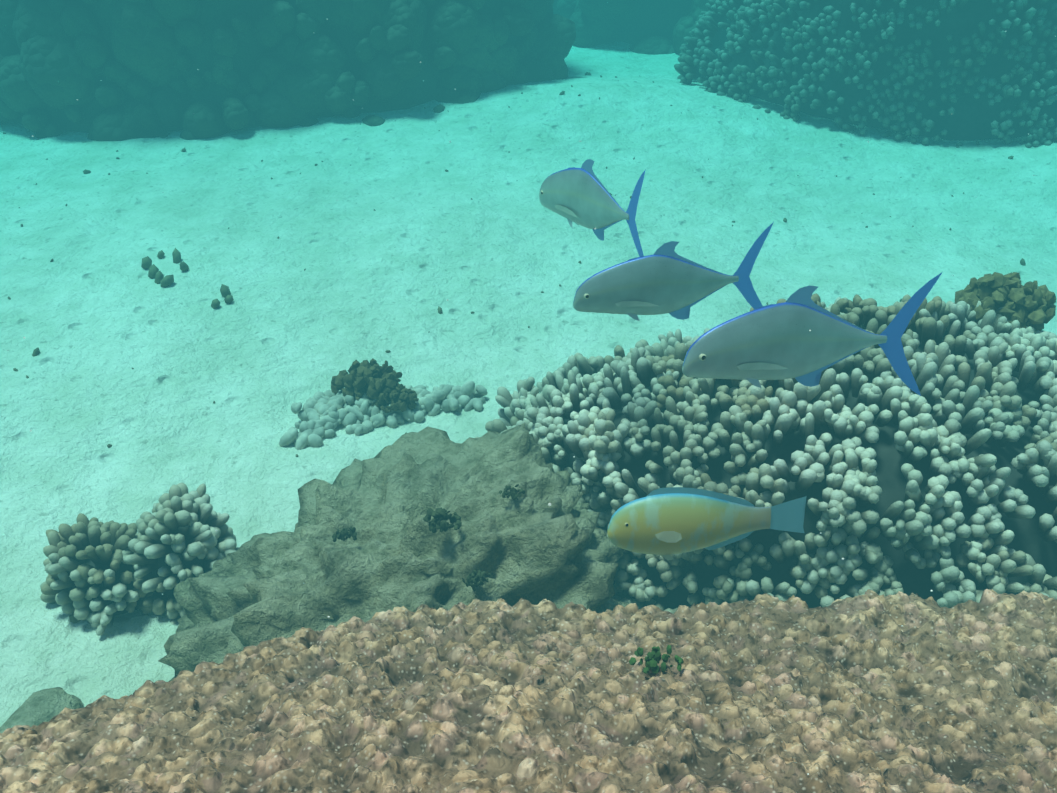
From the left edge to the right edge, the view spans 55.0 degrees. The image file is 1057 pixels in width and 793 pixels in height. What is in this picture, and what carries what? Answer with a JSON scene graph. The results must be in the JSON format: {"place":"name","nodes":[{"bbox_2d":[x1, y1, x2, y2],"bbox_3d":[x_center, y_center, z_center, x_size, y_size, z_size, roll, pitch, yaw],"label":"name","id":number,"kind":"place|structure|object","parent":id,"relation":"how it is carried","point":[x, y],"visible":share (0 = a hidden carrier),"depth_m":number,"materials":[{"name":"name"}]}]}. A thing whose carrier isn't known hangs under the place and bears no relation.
{"place":"outdoors","nodes":[
{"label":"outdoors","id":0,"kind":"place"},
{"bbox_2d":[0,41,1056,726],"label":"sand ground","id":1,"kind":"structure","parent":0,"point":[136,367],"depth_m":3.22,"materials":[{"name":"beige sand"}]},
{"bbox_2d":[0,687,82,732],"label":"rock","id":2,"kind":"object","parent":1,"relation":"on","point":[37,708],"visible":0.42,"depth_m":1.69,"materials":[{"name":"grey stone"}]},
{"bbox_2d":[40,513,154,635],"bbox_3d":[-0.798,0.321,1.924,0.230,0.205,0.225,19,35,30],"label":"finger coral","id":3,"kind":"object","parent":1,"relation":"on","point":[89,577],"visible":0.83,"depth_m":1.86},
{"bbox_2d":[122,482,239,624],"bbox_3d":[-0.652,0.301,1.929,0.230,0.262,0.204,11,32,19],"label":"finger coral","id":4,"kind":"object","parent":1,"relation":"on","point":[175,540],"visible":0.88,"depth_m":1.88},
{"bbox_2d":[225,634,243,654],"bbox_3d":[-0.329,0.557,1.661,0.372,0.412,0.335,0,30,1],"label":"algae rock base","id":5,"kind":"object","parent":1,"relation":"on","point":[235,644],"visible":0.02,"depth_m":1.59,"materials":[{"name":"grey stone"}]},
{"bbox_2d":[0,0,575,140],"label":"lobed coral","id":6,"kind":"object","parent":1,"relation":"on","point":[279,63],"visible":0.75,"depth_m":4.16},
{"bbox_2d":[279,381,487,449],"bbox_3d":[-0.368,0.013,2.518,0.530,0.089,0.216,-12,32,-20],"label":"coral","id":7,"kind":"object","parent":1,"relation":"on","point":[325,414],"visible":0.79,"depth_m":2.46},
{"bbox_2d":[331,359,401,400],"bbox_3d":[-0.400,-0.046,2.511,0.168,0.094,0.137,11,32,18],"label":"brown algae tuft","id":8,"kind":"object","parent":7,"relation":"on","point":[372,379],"visible":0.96,"depth_m":2.48,"materials":[{"name":"plant"}]},
{"bbox_2d":[372,384,418,412],"bbox_3d":[-0.326,0.001,2.487,0.115,0.065,0.094,0,30,1],"label":"brown algae tuft","id":9,"kind":"object","parent":7,"relation":"on","point":[400,397],"visible":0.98,"depth_m":2.47,"materials":[{"name":"plant"}]},
{"bbox_2d":[158,423,631,681],"bbox_3d":[-0.195,0.443,1.841,0.891,0.720,0.738,-10,31,-16],"label":"rock","id":10,"kind":"object","parent":1,"relation":"on","point":[534,548],"visible":0.48,"depth_m":1.66,"materials":[{"name":"grey stone"}]},
{"bbox_2d":[332,527,356,541],"bbox_3d":[-0.307,0.228,1.701,0.043,0.024,0.031,0,30,1],"label":"algae","id":11,"kind":"object","parent":10,"relation":"on","point":[342,533],"visible":1,"depth_m":1.70,"materials":[{"name":"green plant"}]},
{"bbox_2d":[423,507,461,532],"bbox_3d":[-0.136,0.194,1.609,0.062,0.036,0.048,-9,31,-16],"label":"algae","id":12,"kind":"object","parent":10,"relation":"on","point":[441,516],"visible":0.98,"depth_m":1.60,"materials":[{"name":"green plant"}]},
{"bbox_2d":[462,570,491,591],"bbox_3d":[-0.080,0.280,1.564,0.038,0.023,0.041,17,34,26],"label":"algae","id":13,"kind":"object","parent":10,"relation":"on","point":[476,578],"visible":0.94,"depth_m":1.56,"materials":[{"name":"green plant"}]},
{"bbox_2d":[499,484,524,500],"bbox_3d":[-0.027,0.153,1.652,0.039,0.022,0.030,10,31,17],"label":"algae","id":14,"kind":"object","parent":10,"relation":"on","point":[514,493],"visible":0.94,"depth_m":1.65,"materials":[{"name":"green plant"}]},
{"bbox_2d":[3,72,1025,622],"bbox_3d":[0.013,-0.595,3.409,4.759,0.267,3.874,0,30,1],"label":"sand debris","id":15,"kind":"object","parent":1,"relation":"on","point":[157,276],"visible":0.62,"depth_m":3.02,"materials":[{"name":"stone"}]},
{"bbox_2d":[0,589,1056,792],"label":"rubble","id":16,"kind":"object","parent":1,"relation":"on","point":[866,692],"visible":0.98,"depth_m":0.93,"materials":[{"name":"brown stone"}]},
{"bbox_2d":[629,645,683,673],"bbox_3d":[0.125,0.256,0.994,0.053,0.024,0.036,-11,32,-18],"label":"green algae","id":17,"kind":"object","parent":16,"relation":"on","point":[652,659],"visible":0.98,"depth_m":0.99,"materials":[{"name":"green plant"}]},
{"bbox_2d":[553,0,745,54],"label":"water","id":18,"kind":"structure","parent":1,"relation":"on","point":[653,27],"depth_m":5.64,"materials":[{"name":"teal liquid"}]},
{"bbox_2d":[475,293,1056,613],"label":"finger coral","id":19,"kind":"object","parent":1,"relation":"on","point":[885,469],"visible":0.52,"depth_m":1.77},
{"bbox_2d":[954,272,1055,330],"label":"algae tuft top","id":20,"kind":"object","parent":19,"relation":"attached to","point":[1029,303],"visible":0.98,"depth_m":2.04,"materials":[{"name":"brown plant"}]},
{"bbox_2d":[674,0,1056,147],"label":"finger coral","id":21,"kind":"object","parent":1,"relation":"on","point":[925,68],"visible":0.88,"depth_m":4.19},
{"bbox_2d":[7,19,1055,774],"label":"suspended particles","id":22,"kind":"object","parent":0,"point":[595,229],"visible":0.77,"depth_m":1.03,"materials":[{"name":"white"}]},
{"bbox_2d":[539,159,645,256],"bbox_3d":[0.115,-0.338,1.687,0.034,0.166,0.342,-17,34,-26],"label":"fish","id":23,"kind":"object","parent":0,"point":[582,196],"visible":1,"depth_m":1.71,"materials":[{"name":"grey"}]},
{"bbox_2d":[573,222,773,320],"bbox_3d":[0.228,-0.174,1.551,0.324,0.160,0.038,-6,31,-10],"label":"fish","id":24,"kind":"object","parent":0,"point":[664,278],"visible":1,"depth_m":1.54,"materials":[{"name":"grey"}]},
{"bbox_2d":[607,487,806,559],"bbox_3d":[0.245,0.170,1.382,0.278,0.104,0.040,-3,16,-5],"label":"parrotfish","id":25,"kind":"object","parent":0,"point":[666,523],"visible":1,"depth_m":1.37,"materials":[{"name":"yellow"}]},
{"bbox_2d":[682,273,941,395],"bbox_3d":[0.366,-0.063,1.324,0.358,0.177,0.035,-7,31,-13],"label":"fish","id":26,"kind":"object","parent":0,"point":[779,341],"visible":1,"depth_m":1.30,"materials":[{"name":"grey"}]}
]}

